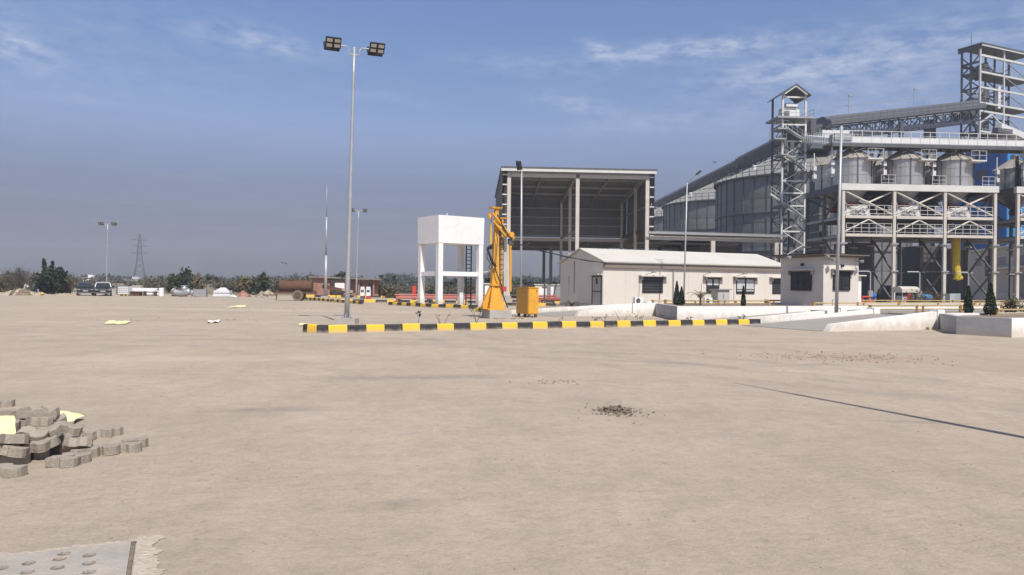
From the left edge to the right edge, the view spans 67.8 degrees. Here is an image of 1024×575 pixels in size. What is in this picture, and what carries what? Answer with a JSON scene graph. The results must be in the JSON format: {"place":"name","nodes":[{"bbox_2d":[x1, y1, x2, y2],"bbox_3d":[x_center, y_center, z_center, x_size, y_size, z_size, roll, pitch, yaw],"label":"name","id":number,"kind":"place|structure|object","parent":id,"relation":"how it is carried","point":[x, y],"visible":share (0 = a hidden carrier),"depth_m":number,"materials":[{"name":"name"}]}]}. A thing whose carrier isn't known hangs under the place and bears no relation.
{"place":"outdoors","nodes":[
{"label":"outdoors","id":0,"kind":"place"},
{"bbox_2d":[0,291,1023,574],"bbox_3d":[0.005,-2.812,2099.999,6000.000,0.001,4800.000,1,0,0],"label":"ground","id":1,"kind":"structure","parent":0,"point":[390,463],"depth_m":7.75,"materials":[{"name":"concrete"}]},
{"bbox_2d":[0,463,27,478],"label":"paving block","id":2,"kind":"object","parent":1,"relation":"on","point":[9,470],"depth_m":6.20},
{"bbox_2d":[0,453,30,464],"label":"paving block","id":3,"kind":"object","parent":1,"relation":"on","point":[14,461],"depth_m":6.62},
{"bbox_2d":[0,444,29,457],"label":"paving block","id":4,"kind":"object","parent":3,"relation":"on","point":[11,450],"depth_m":6.55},
{"bbox_2d":[0,433,29,444],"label":"paving block","id":5,"kind":"object","parent":4,"relation":"on","point":[19,439],"depth_m":6.61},
{"bbox_2d":[18,437,49,452],"bbox_3d":[-4.250,1.411,6.790,0.241,0.087,0.153,-7,16,-40],"label":"paving block","id":6,"kind":"object","parent":3,"relation":"on","point":[41,446],"depth_m":6.75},
{"bbox_2d":[15,426,48,440],"bbox_3d":[-4.301,1.327,6.842,0.231,0.083,0.147,14,20,-8],"label":"paving block","id":7,"kind":"object","parent":6,"relation":"on","point":[34,433],"depth_m":6.81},
{"bbox_2d":[7,264,30,288],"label":"bare shrub","id":8,"kind":"object","parent":1,"relation":"on","point":[18,282],"visible":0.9,"depth_m":95.83,"materials":[{"name":"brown plant"}]},
{"bbox_2d":[31,450,49,459],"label":"paving block","id":9,"kind":"object","parent":1,"relation":"on","point":[42,455],"depth_m":6.85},
{"bbox_2d":[49,435,60,447],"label":"paving block","id":10,"kind":"object","parent":9,"relation":"on","point":[55,441],"depth_m":6.88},
{"bbox_2d":[37,421,63,436],"bbox_3d":[-4.232,1.324,6.961,0.232,0.084,0.148,-24,29,-26],"label":"paving block","id":11,"kind":"object","parent":10,"relation":"on","point":[56,428],"depth_m":6.95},
{"bbox_2d":[25,417,53,425],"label":"paving block","id":12,"kind":"object","parent":11,"relation":"on","point":[39,421],"depth_m":7.43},
{"bbox_2d":[33,258,68,293],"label":"bush","id":13,"kind":"object","parent":1,"relation":"on","point":[50,279],"visible":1,"depth_m":91.68,"materials":[{"name":"green plant"}]},
{"bbox_2d":[45,455,80,468],"bbox_3d":[-3.876,1.506,6.590,0.234,0.084,0.149,3,-2,-3],"label":"paving block","id":14,"kind":"object","parent":1,"relation":"on","point":[63,461],"depth_m":6.55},
{"bbox_2d":[62,451,90,463],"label":"paving block","id":15,"kind":"object","parent":1,"relation":"on","point":[85,457],"depth_m":6.71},
{"bbox_2d":[0,535,165,574],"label":"drain cover","id":16,"kind":"object","parent":1,"relation":"on","point":[110,558],"visible":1,"depth_m":4.34,"materials":[{"name":"concrete"}]},
{"bbox_2d":[75,282,94,295],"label":"parked car","id":17,"kind":"object","parent":1,"relation":"on","point":[84,287],"visible":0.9,"depth_m":87.67,"materials":[{"name":"grey metal"}]},
{"bbox_2d":[70,445,99,457],"bbox_3d":[-3.880,1.504,6.936,0.151,0.086,0.239,2,3,33],"label":"paving block","id":18,"kind":"object","parent":1,"relation":"on","point":[94,450],"depth_m":6.92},
{"bbox_2d":[62,436,92,449],"bbox_3d":[-3.950,1.419,6.939,0.234,0.084,0.149,9,-31,-31],"label":"paving block","id":19,"kind":"object","parent":18,"relation":"on","point":[69,443],"depth_m":6.90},
{"bbox_2d":[73,430,96,439],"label":"paving block","id":20,"kind":"object","parent":1,"relation":"on","point":[92,434],"depth_m":7.67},
{"bbox_2d":[59,421,83,435],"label":"paving block","id":21,"kind":"object","parent":20,"relation":"on","point":[72,429],"depth_m":7.58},
{"bbox_2d":[92,282,113,295],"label":"parked car","id":22,"kind":"object","parent":1,"relation":"on","point":[103,287],"visible":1,"depth_m":86.66,"materials":[{"name":"white metal"}]},
{"bbox_2d":[98,443,120,455],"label":"paving block","id":23,"kind":"object","parent":1,"relation":"on","point":[109,449],"depth_m":7.03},
{"bbox_2d":[101,425,122,437],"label":"paving block","id":24,"kind":"object","parent":1,"relation":"on","point":[112,431],"depth_m":7.88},
{"bbox_2d":[116,440,141,452],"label":"paving block","id":25,"kind":"object","parent":1,"relation":"on","point":[131,447],"depth_m":7.14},
{"bbox_2d":[132,234,147,277],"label":"power pylon","id":26,"kind":"object","parent":1,"relation":"on","point":[136,264],"visible":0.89,"depth_m":519.12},
{"bbox_2d":[29,274,311,293],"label":"scrub belt","id":27,"kind":"object","parent":1,"relation":"on","point":[229,284],"visible":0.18,"depth_m":132.04,"materials":[{"name":"green plant"}]},
{"bbox_2d":[177,266,195,289],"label":"tree","id":28,"kind":"object","parent":1,"relation":"on","point":[185,277],"visible":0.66,"depth_m":111.59,"materials":[{"name":"green plant"}]},
{"bbox_2d":[234,276,252,293],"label":"bush","id":29,"kind":"object","parent":1,"relation":"on","point":[242,284],"visible":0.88,"depth_m":111.32,"materials":[{"name":"green plant"}]},
{"bbox_2d":[249,271,272,294],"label":"bush","id":30,"kind":"object","parent":1,"relation":"on","point":[262,282],"visible":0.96,"depth_m":104.41,"materials":[{"name":"green plant"}]},
{"bbox_2d":[0,271,558,285],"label":"treeline","id":31,"kind":"object","parent":1,"relation":"on","point":[404,279],"visible":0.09,"depth_m":365.47,"materials":[{"name":"plant"}]},
{"bbox_2d":[263,279,316,300],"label":"tanker trailer","id":32,"kind":"object","parent":1,"relation":"on","point":[299,289],"visible":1,"depth_m":71.52,"materials":[{"name":"metal"}]},
{"bbox_2d":[302,324,327,332],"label":"striped kerb","id":33,"kind":"structure","parent":1,"relation":"on","point":[313,328],"depth_m":24.82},
{"bbox_2d":[321,195,329,297],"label":"lightning mast","id":34,"kind":"object","parent":1,"relation":"on","point":[325,280],"visible":0.85,"depth_m":85.89,"materials":[{"name":"metal"}]},
{"bbox_2d":[308,276,383,295],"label":"brick hut","id":35,"kind":"object","parent":1,"relation":"on","point":[373,284],"visible":0.62,"depth_m":94.39,"materials":[{"name":"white brick"}]},
{"bbox_2d":[323,36,384,323],"bbox_3d":[-6.448,-4.223,30.870,2.396,11.407,1.066,1,0,-19],"label":"floodlight mast","id":36,"kind":"object","parent":1,"relation":"on","point":[330,43],"visible":1,"depth_m":30.74,"materials":[{"name":"metal"}]},
{"bbox_2d":[330,299,475,303],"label":"striped kerb","id":37,"kind":"structure","parent":1,"relation":"on","point":[407,301],"depth_m":67.50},
{"bbox_2d":[388,302,477,308],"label":"striped kerb","id":38,"kind":"structure","parent":1,"relation":"on","point":[431,305],"depth_m":54.29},
{"bbox_2d":[394,294,484,302],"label":"pipe rack","id":39,"kind":"object","parent":1,"relation":"on","point":[430,297],"visible":0.51,"depth_m":67.52,"materials":[{"name":"metal"}]},
{"bbox_2d":[418,215,483,305],"bbox_3d":[-4.826,-2.174,59.887,4.150,7.300,3.250,0,0,-36],"label":"water tank","id":40,"kind":"object","parent":1,"relation":"on","point":[440,231],"visible":0.88,"depth_m":59.05,"materials":[{"name":"white paint"}]},
{"bbox_2d":[380,280,537,294],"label":"scrub belt","id":41,"kind":"object","parent":1,"relation":"on","point":[407,288],"visible":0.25,"depth_m":138.00,"materials":[{"name":"green plant"}]},
{"bbox_2d":[465,246,471,304],"bbox_3d":[-3.511,-1.215,61.624,0.500,5.300,0.100,1,0,-6],"label":"steel ladder","id":42,"kind":"object","parent":1,"relation":"on","point":[470,279],"visible":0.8,"depth_m":61.59,"materials":[{"name":"metal"}]},
{"bbox_2d":[481,309,523,318],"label":"concrete block","id":43,"kind":"structure","parent":1,"relation":"on","point":[496,314],"depth_m":36.95,"materials":[{"name":"concrete"}]},
{"bbox_2d":[480,207,514,309],"bbox_3d":[-0.743,-1.422,37.405,1.647,5.020,1.010,1,0,-22],"label":"sampler crane","id":44,"kind":"object","parent":43,"relation":"on","point":[493,300],"visible":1,"depth_m":37.23,"materials":[{"name":"metal"}]},
{"bbox_2d":[516,160,521,286],"bbox_3d":[0.457,-3.411,49.889,0.580,9.822,0.340,1,0,-27],"label":"street pole","id":45,"kind":"object","parent":1,"relation":"on","point":[518,165],"visible":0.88,"depth_m":49.93,"materials":[{"name":"metal"}]},
{"bbox_2d":[512,287,538,317],"bbox_3d":[0.588,0.761,39.364,1.063,1.578,1.580,1,0,-24],"label":"power cabinet","id":46,"kind":"object","parent":1,"relation":"on","point":[527,301],"visible":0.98,"depth_m":38.85,"materials":[{"name":"metal"}]},
{"bbox_2d":[49,307,1023,574],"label":"pebbles","id":47,"kind":"object","parent":1,"relation":"on","point":[577,383],"visible":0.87,"depth_m":17.10,"materials":[{"name":"stone"}]},
{"bbox_2d":[328,324,748,332],"bbox_3d":[2.498,1.539,28.980,18.901,0.046,0.228,1,0,-27],"label":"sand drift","id":48,"kind":"object","parent":1,"relation":"on","point":[531,329],"visible":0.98,"depth_m":27.83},
{"bbox_2d":[328,319,760,332],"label":"striped kerb","id":49,"kind":"structure","parent":1,"relation":"on","point":[467,326],"depth_m":28.21,"materials":[{"name":"concrete"}]},
{"bbox_2d":[533,284,559,296],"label":"store","id":50,"kind":"structure","parent":1,"relation":"on","point":[552,289],"depth_m":96.00,"materials":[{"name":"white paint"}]},
{"bbox_2d":[495,166,657,299],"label":"open shed","id":51,"kind":"structure","parent":1,"relation":"on","point":[554,204],"depth_m":98.61,"materials":[{"name":"metal"}]},
{"bbox_2d":[511,302,651,313],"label":"ramp wall","id":52,"kind":"structure","parent":1,"relation":"on","point":[557,309],"depth_m":45.62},
{"bbox_2d":[575,303,655,315],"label":"ramp wall","id":53,"kind":"structure","parent":1,"relation":"on","point":[649,309],"depth_m":42.07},
{"bbox_2d":[578,402,664,423],"bbox_3d":[1.239,1.555,9.673,1.140,0.107,1.533,1,0,-21],"label":"rubble","id":54,"kind":"object","parent":1,"relation":"on","point":[619,407],"visible":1,"depth_m":9.70,"materials":[{"name":"gravel"}]},
{"bbox_2d":[490,231,786,283],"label":"canopy","id":55,"kind":"object","parent":1,"relation":"on","point":[696,241],"visible":0.49,"depth_m":103.02,"materials":[{"name":"grey metal"}]},
{"bbox_2d":[637,193,688,250],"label":"grain silo","id":56,"kind":"object","parent":1,"relation":"on","point":[658,219],"visible":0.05,"depth_m":200.12,"materials":[{"name":"metal"}]},
{"bbox_2d":[557,248,780,306],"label":"office","id":57,"kind":"structure","parent":1,"relation":"on","point":[622,276],"depth_m":60.36,"materials":[{"name":"paint"}]},
{"bbox_2d":[592,277,600,303],"bbox_3d":[6.410,0.207,57.718,0.040,2.011,1.200,1,0,-25],"label":"door","id":58,"kind":"structure","parent":57,"relation":"in","point":[596,291],"depth_m":57.72,"materials":[{"name":"metal"}]},
{"bbox_2d":[642,277,662,292],"bbox_3d":[10.865,-0.185,58.831,1.911,1.212,0.067,1,0,-25],"label":"window","id":59,"kind":"structure","parent":57,"relation":"in","point":[649,284],"depth_m":58.83,"materials":[{"name":"glass"}]},
{"bbox_2d":[736,278,754,293],"bbox_3d":[19.211,-0.119,62.729,1.935,1.292,0.047,1,0,-25],"label":"window","id":60,"kind":"structure","parent":57,"relation":"in","point":[748,283],"depth_m":62.76,"materials":[{"name":"glass"}]},
{"bbox_2d":[683,170,701,297],"bbox_3d":[13.172,-3.451,55.688,1.318,10.132,0.269,1,0,37],"label":"street pole","id":61,"kind":"object","parent":1,"relation":"on","point":[698,172],"visible":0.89,"depth_m":55.94,"materials":[{"name":"metal"}]},
{"bbox_2d":[661,171,738,250],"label":"grain silo","id":62,"kind":"object","parent":1,"relation":"on","point":[701,202],"visible":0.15,"depth_m":163.65,"materials":[{"name":"metal"}]},
{"bbox_2d":[664,300,769,304],"bbox_3d":[12.108,1.172,44.696,7.670,0.910,0.162,1,0,-24],"label":"guard rail","id":63,"kind":"object","parent":1,"relation":"on","point":[725,303],"visible":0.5,"depth_m":44.75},
{"bbox_2d":[709,289,731,302],"bbox_3d":[15.753,0.872,57.558,1.370,1.530,1.000,1,0,-25],"label":"switch cabinet","id":64,"kind":"object","parent":1,"relation":"on","point":[720,294],"visible":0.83,"depth_m":57.23,"materials":[{"name":"metal"}]},
{"bbox_2d":[654,118,826,208],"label":"roof conveyor","id":65,"kind":"object","parent":1,"relation":"on","point":[755,156],"visible":0.44,"depth_m":169.01,"materials":[{"name":"grey metal"}]},
{"bbox_2d":[765,83,815,262],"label":"stair tower","id":66,"kind":"structure","parent":1,"relation":"on","point":[788,113],"depth_m":105.77,"materials":[{"name":"metal"}]},
{"bbox_2d":[746,307,846,322],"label":"ramp wall","id":67,"kind":"structure","parent":1,"relation":"on","point":[780,316],"depth_m":35.88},
{"bbox_2d":[713,150,912,299],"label":"grain silo","id":68,"kind":"object","parent":1,"relation":"on","point":[743,200],"visible":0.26,"depth_m":125.10,"materials":[{"name":"metal"}]},
{"bbox_2d":[809,170,827,252],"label":"aspiration shaft","id":69,"kind":"object","parent":1,"relation":"on","point":[815,231],"visible":0.3,"depth_m":87.05,"materials":[{"name":"metal"}]},
{"bbox_2d":[745,314,896,330],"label":"ramp","id":70,"kind":"structure","parent":1,"relation":"on","point":[819,324],"depth_m":32.71,"materials":[{"name":"concrete"}]},
{"bbox_2d":[762,307,879,322],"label":"ramp wall","id":71,"kind":"structure","parent":1,"relation":"on","point":[871,310],"depth_m":34.92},
{"bbox_2d":[802,132,857,252],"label":"link bridge","id":72,"kind":"structure","parent":1,"relation":"on","point":[816,139],"depth_m":94.60,"materials":[{"name":"metal"}]},
{"bbox_2d":[834,126,842,312],"bbox_3d":[15.370,-3.004,35.994,0.392,9.267,0.360,1,0,0],"label":"street pole","id":73,"kind":"object","parent":1,"relation":"on","point":[838,236],"visible":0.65,"depth_m":35.94,"materials":[{"name":"metal"}]},
{"bbox_2d":[656,303,1023,319],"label":"planter island","id":74,"kind":"structure","parent":1,"relation":"on","point":[697,311],"depth_m":38.64,"materials":[{"name":"concrete"}]},
{"bbox_2d":[770,253,870,305],"bbox_3d":[16.906,-0.285,44.469,6.309,3.320,4.379,1,0,-24],"label":"guard cabin","id":75,"kind":"object","parent":74,"relation":"on","point":[807,279],"visible":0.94,"depth_m":43.80,"materials":[{"name":"paint"}]},
{"bbox_2d":[791,271,811,290],"bbox_3d":[16.864,-0.374,44.470,0.047,1.121,1.586,1,0,-24],"label":"window","id":76,"kind":"structure","parent":75,"relation":"in","point":[801,280],"depth_m":44.42,"materials":[{"name":"glass"}]},
{"bbox_2d":[833,271,850,289],"bbox_3d":[18.823,-0.384,43.507,1.314,1.098,0.047,1,0,-24],"label":"window","id":77,"kind":"structure","parent":75,"relation":"in","point":[844,276],"depth_m":43.56,"materials":[{"name":"glass"}]},
{"bbox_2d":[834,243,869,299],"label":"machine cabinet","id":78,"kind":"object","parent":1,"relation":"on","point":[863,248],"visible":0.2,"depth_m":86.59,"materials":[{"name":"metal"}]},
{"bbox_2d":[823,309,944,331],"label":"ramp wall","id":79,"kind":"structure","parent":1,"relation":"on","point":[930,319],"depth_m":30.15,"materials":[{"name":"concrete"}]},
{"bbox_2d":[798,88,986,245],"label":"inclined conveyor","id":80,"kind":"object","parent":1,"relation":"on","point":[951,110],"visible":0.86,"depth_m":131.67,"materials":[{"name":"metal"}]},
{"bbox_2d":[764,299,1023,302],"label":"guard rail","id":81,"kind":"object","parent":1,"relation":"on","point":[902,300],"visible":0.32,"depth_m":53.08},
{"bbox_2d":[803,174,999,301],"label":"bin structure","id":82,"kind":"object","parent":1,"relation":"on","point":[894,239],"visible":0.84,"depth_m":75.94,"materials":[{"name":"beige metal"}]},
{"bbox_2d":[812,150,843,217],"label":"hopper bin","id":83,"kind":"object","parent":82,"relation":"on","point":[821,177],"visible":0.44,"depth_m":80.20,"materials":[{"name":"grey metal"}]},
{"bbox_2d":[830,147,883,206],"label":"hopper bin","id":84,"kind":"object","parent":82,"relation":"on","point":[857,166],"visible":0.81,"depth_m":75.61,"materials":[{"name":"grey metal"}]},
{"bbox_2d":[845,224,879,233],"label":"screw feeder","id":85,"kind":"object","parent":82,"relation":"on","point":[870,229],"visible":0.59,"depth_m":76.90,"materials":[{"name":"metal"}]},
{"bbox_2d":[868,151,894,215],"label":"hopper bin","id":86,"kind":"object","parent":82,"relation":"on","point":[877,169],"visible":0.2,"depth_m":80.18,"materials":[{"name":"grey metal"}]},
{"bbox_2d":[881,148,936,207],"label":"hopper bin","id":87,"kind":"object","parent":82,"relation":"on","point":[907,167],"visible":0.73,"depth_m":75.96,"materials":[{"name":"grey metal"}]},
{"bbox_2d":[896,225,928,234],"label":"screw feeder","id":88,"kind":"object","parent":82,"relation":"on","point":[903,231],"visible":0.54,"depth_m":77.23,"materials":[{"name":"metal"}]},
{"bbox_2d":[823,130,1023,186],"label":"bin conveyor","id":89,"kind":"object","parent":82,"relation":"on","point":[939,144],"visible":0.92,"depth_m":76.45,"materials":[{"name":"grey metal"}]},
{"bbox_2d":[914,152,941,216],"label":"hopper bin","id":90,"kind":"object","parent":82,"relation":"on","point":[928,177],"visible":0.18,"depth_m":80.56,"materials":[{"name":"grey metal"}]},
{"bbox_2d":[951,238,962,280],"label":"dust hose","id":91,"kind":"object","parent":82,"relation":"hanging from","point":[955,251],"visible":0.91,"depth_m":77.70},
{"bbox_2d":[930,149,986,208],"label":"hopper bin","id":92,"kind":"object","parent":82,"relation":"on","point":[952,169],"visible":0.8,"depth_m":76.33,"materials":[{"name":"grey metal"}]},
{"bbox_2d":[947,226,978,234],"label":"screw feeder","id":93,"kind":"object","parent":82,"relation":"on","point":[962,231],"visible":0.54,"depth_m":77.56,"materials":[{"name":"metal"}]},
{"bbox_2d":[892,286,919,301],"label":"storage tank","id":94,"kind":"object","parent":1,"relation":"on","point":[902,289],"visible":0.58,"depth_m":69.52,"materials":[{"name":"beige metal"}]},
{"bbox_2d":[812,302,1005,305],"bbox_3d":[23.260,1.286,43.586,16.145,0.910,0.162,1,0,-24],"label":"guard rail","id":95,"kind":"object","parent":1,"relation":"on","point":[900,303],"visible":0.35,"depth_m":42.79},
{"bbox_2d":[811,309,1022,313],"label":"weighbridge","id":96,"kind":"object","parent":1,"relation":"on","point":[914,311],"visible":0.12,"depth_m":40.37,"materials":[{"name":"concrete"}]},
{"bbox_2d":[901,246,941,301],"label":"machine cabinet","id":97,"kind":"object","parent":1,"relation":"on","point":[910,262],"visible":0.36,"depth_m":86.63,"materials":[{"name":"metal"}]},
{"bbox_2d":[868,305,1023,312],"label":"guard rail","id":98,"kind":"object","parent":1,"relation":"on","point":[960,308],"visible":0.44,"depth_m":38.19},
{"bbox_2d":[946,249,963,299],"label":"machine cabinet","id":99,"kind":"object","parent":1,"relation":"on","point":[954,286],"visible":0.16,"depth_m":86.01,"materials":[{"name":"metal"}]},
{"bbox_2d":[940,313,1023,337],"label":"planter island","id":100,"kind":"structure","parent":1,"relation":"on","point":[998,325],"depth_m":27.09,"materials":[{"name":"concrete"}]},
{"bbox_2d":[962,285,974,312],"bbox_3d":[19.467,0.544,32.512,0.478,1.304,0.468,1,0,0],"label":"cypress","id":101,"kind":"object","parent":100,"relation":"on","point":[968,304],"visible":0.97,"depth_m":32.43,"materials":[{"name":"green plant"}]},
{"bbox_2d":[982,282,997,314],"bbox_3d":[19.762,0.485,31.503,0.580,1.433,0.545,1,0,0],"label":"cypress","id":102,"kind":"object","parent":100,"relation":"on","point":[990,301],"visible":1,"depth_m":31.42,"materials":[{"name":"green plant"}]},
{"bbox_2d":[1000,293,1023,312],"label":"dry shrub","id":103,"kind":"object","parent":100,"relation":"on","point":[1010,304],"visible":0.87,"depth_m":33.96,"materials":[{"name":"brown plant"}]},
{"bbox_2d":[960,187,1023,302],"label":"bin structure","id":104,"kind":"object","parent":1,"relation":"on","point":[1017,239],"visible":0.59,"depth_m":79.90,"materials":[{"name":"beige metal"}]},
{"bbox_2d":[992,154,1023,218],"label":"hopper bin","id":105,"kind":"object","parent":104,"relation":"on","point":[1004,175],"visible":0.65,"depth_m":81.49,"materials":[{"name":"grey metal"}]},
{"bbox_2d":[0,0,1023,280],"label":"sky","id":106,"kind":"structure","parent":0,"point":[216,133],"materials":[{"name":"blue"}]},
{"bbox_2d":[954,32,1023,153],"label":"headhouse tower","id":107,"kind":"structure","parent":0,"point":[984,72],"depth_m":142.72,"materials":[{"name":"metal"}]},
{"bbox_2d":[954,153,1023,249],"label":"blue building","id":108,"kind":"structure","parent":0,"point":[985,169],"depth_m":127.71,"materials":[{"name":"metal"}]},
{"bbox_2d":[970,244,1023,302],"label":"warehouse","id":109,"kind":"structure","parent":0,"point":[979,271],"depth_m":97.16,"materials":[{"name":"metal"}]},
{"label":"paving block","id":110,"kind":"object","parent":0,"visible":0},
{"bbox_2d":[19,418,25,426],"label":"paving block","id":111,"kind":"object","parent":110,"relation":"on","point":[22,422],"depth_m":7.82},
{"bbox_2d":[16,406,42,419],"bbox_3d":[-4.970,1.306,7.856,0.237,0.151,0.085,1,0,-14],"label":"paving block","id":112,"kind":"object","parent":111,"relation":"on","point":[23,412],"depth_m":7.81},
{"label":"paving block","id":113,"kind":"object","parent":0,"visible":0},
{"bbox_2d":[0,416,15,433],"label":"plastic sheet","id":114,"kind":"object","parent":113,"relation":"on","point":[7,424],"visible":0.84,"depth_m":6.93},
{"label":"paving block","id":115,"kind":"object","parent":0,"visible":0},
{"bbox_2d":[32,407,59,421],"bbox_3d":[-4.763,1.308,7.791,0.239,0.152,0.086,1,0,-8],"label":"paving block","id":116,"kind":"object","parent":115,"relation":"on","point":[44,412],"depth_m":7.76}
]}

